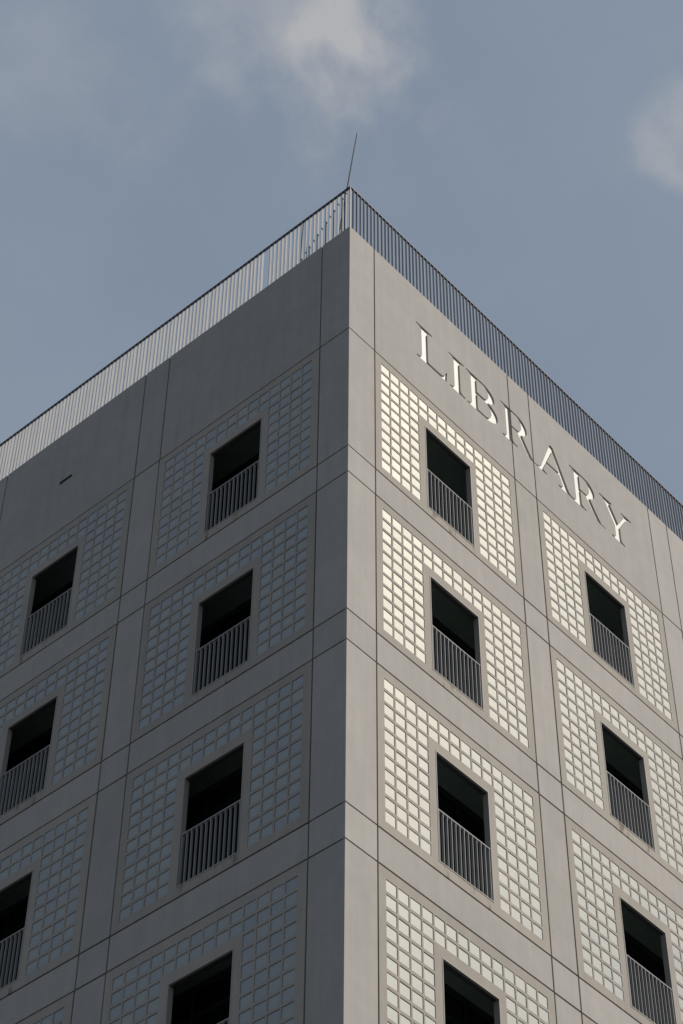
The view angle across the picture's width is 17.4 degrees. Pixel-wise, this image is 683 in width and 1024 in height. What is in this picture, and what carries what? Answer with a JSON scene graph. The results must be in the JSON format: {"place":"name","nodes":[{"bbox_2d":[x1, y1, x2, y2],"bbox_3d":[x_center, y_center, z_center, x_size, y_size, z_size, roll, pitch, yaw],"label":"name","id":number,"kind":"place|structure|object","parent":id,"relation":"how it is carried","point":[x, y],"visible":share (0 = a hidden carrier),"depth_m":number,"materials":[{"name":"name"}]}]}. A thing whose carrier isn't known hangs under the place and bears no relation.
{"place":"outdoors","nodes":[
{"label":"outdoors","id":0,"kind":"place"},
{"bbox_2d":[0,0,682,538],"label":"sky","id":1,"kind":"structure","parent":0,"point":[531,151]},
{"label":"ground","id":2,"kind":"structure","parent":0,"visible":0},
{"bbox_2d":[0,186,682,1023],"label":"library building","id":3,"kind":"structure","parent":2,"relation":"on","point":[342,628],"depth_m":40.28,"materials":[{"name":"concrete"}]},
{"bbox_2d":[18,992,74,1023],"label":"window","id":4,"kind":"structure","parent":3,"relation":"in","point":[61,1011],"depth_m":35.99,"materials":[{"name":"concrete"}]},
{"bbox_2d":[0,794,97,1000],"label":"window","id":5,"kind":"structure","parent":3,"relation":"in","point":[56,857],"depth_m":38.19,"materials":[{"name":"glass"}]},
{"bbox_2d":[0,625,117,825],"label":"window","id":6,"kind":"structure","parent":3,"relation":"in","point":[79,685],"depth_m":41.46,"materials":[{"name":"glass"}]},
{"bbox_2d":[0,479,134,677],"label":"window","id":7,"kind":"structure","parent":3,"relation":"in","point":[99,537],"depth_m":44.81,"materials":[{"name":"glass"}]},
{"bbox_2d":[101,860,308,1023],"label":"window","id":8,"kind":"structure","parent":3,"relation":"in","point":[263,931],"depth_m":33.77,"materials":[{"name":"glass"}]},
{"bbox_2d":[110,661,312,935],"bbox_3d":[-2.082,4.685,36.541,4.307,3.453,0.122,-33,-56,26],"label":"window","id":9,"kind":"structure","parent":3,"relation":"in","point":[272,729],"depth_m":36.43,"materials":[{"name":"concrete"}]},
{"bbox_2d":[131,493,316,742],"bbox_3d":[-2.052,1.885,39.671,4.307,3.453,0.122,-33,-56,26],"label":"window","id":10,"kind":"structure","parent":3,"relation":"in","point":[280,557],"depth_m":39.57,"materials":[{"name":"concrete"}]},
{"bbox_2d":[148,349,319,578],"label":"window","id":11,"kind":"structure","parent":3,"relation":"in","point":[286,409],"depth_m":42.71,"materials":[{"name":"glass"}]},
{"bbox_2d":[339,133,356,233],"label":"lightning rod","id":12,"kind":"object","parent":3,"relation":"on","point":[349,176],"visible":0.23,"depth_m":48.07,"materials":[{"name":"metal"}]},
{"bbox_2d":[374,352,522,597],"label":"window","id":13,"kind":"structure","parent":3,"relation":"in","point":[404,417],"depth_m":42.85,"materials":[{"name":"glass"}]},
{"bbox_2d":[375,496,535,761],"bbox_3d":[1.995,2.092,39.816,0.122,3.453,4.307,-33,-56,26],"label":"window","id":14,"kind":"structure","parent":3,"relation":"in","point":[407,565],"depth_m":39.71,"materials":[{"name":"concrete"}]},
{"bbox_2d":[376,664,550,955],"bbox_3d":[1.964,4.892,36.687,0.122,3.453,4.307,-33,-56,26],"label":"window","id":15,"kind":"structure","parent":3,"relation":"in","point":[411,737],"depth_m":36.56,"materials":[{"name":"concrete"}]},
{"bbox_2d":[377,863,555,1023],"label":"window","id":16,"kind":"structure","parent":3,"relation":"in","point":[417,939],"depth_m":33.79,"materials":[{"name":"concrete"}]},
{"bbox_2d":[581,1014,594,1023],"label":"window","id":17,"kind":"structure","parent":3,"relation":"in","point":[585,1020],"depth_m":36.26,"materials":[{"name":"concrete"}]},
{"bbox_2d":[536,500,678,732],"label":"window","id":18,"kind":"structure","parent":3,"relation":"in","point":[567,562],"depth_m":45.35,"materials":[{"name":"concrete"}]},
{"bbox_2d":[549,646,682,882],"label":"window","id":19,"kind":"structure","parent":3,"relation":"in","point":[582,709],"depth_m":42.13,"materials":[{"name":"concrete"}]},
{"bbox_2d":[564,815,682,1023],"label":"window","id":20,"kind":"structure","parent":3,"relation":"in","point":[601,883],"depth_m":38.83,"materials":[{"name":"concrete"}]}
]}

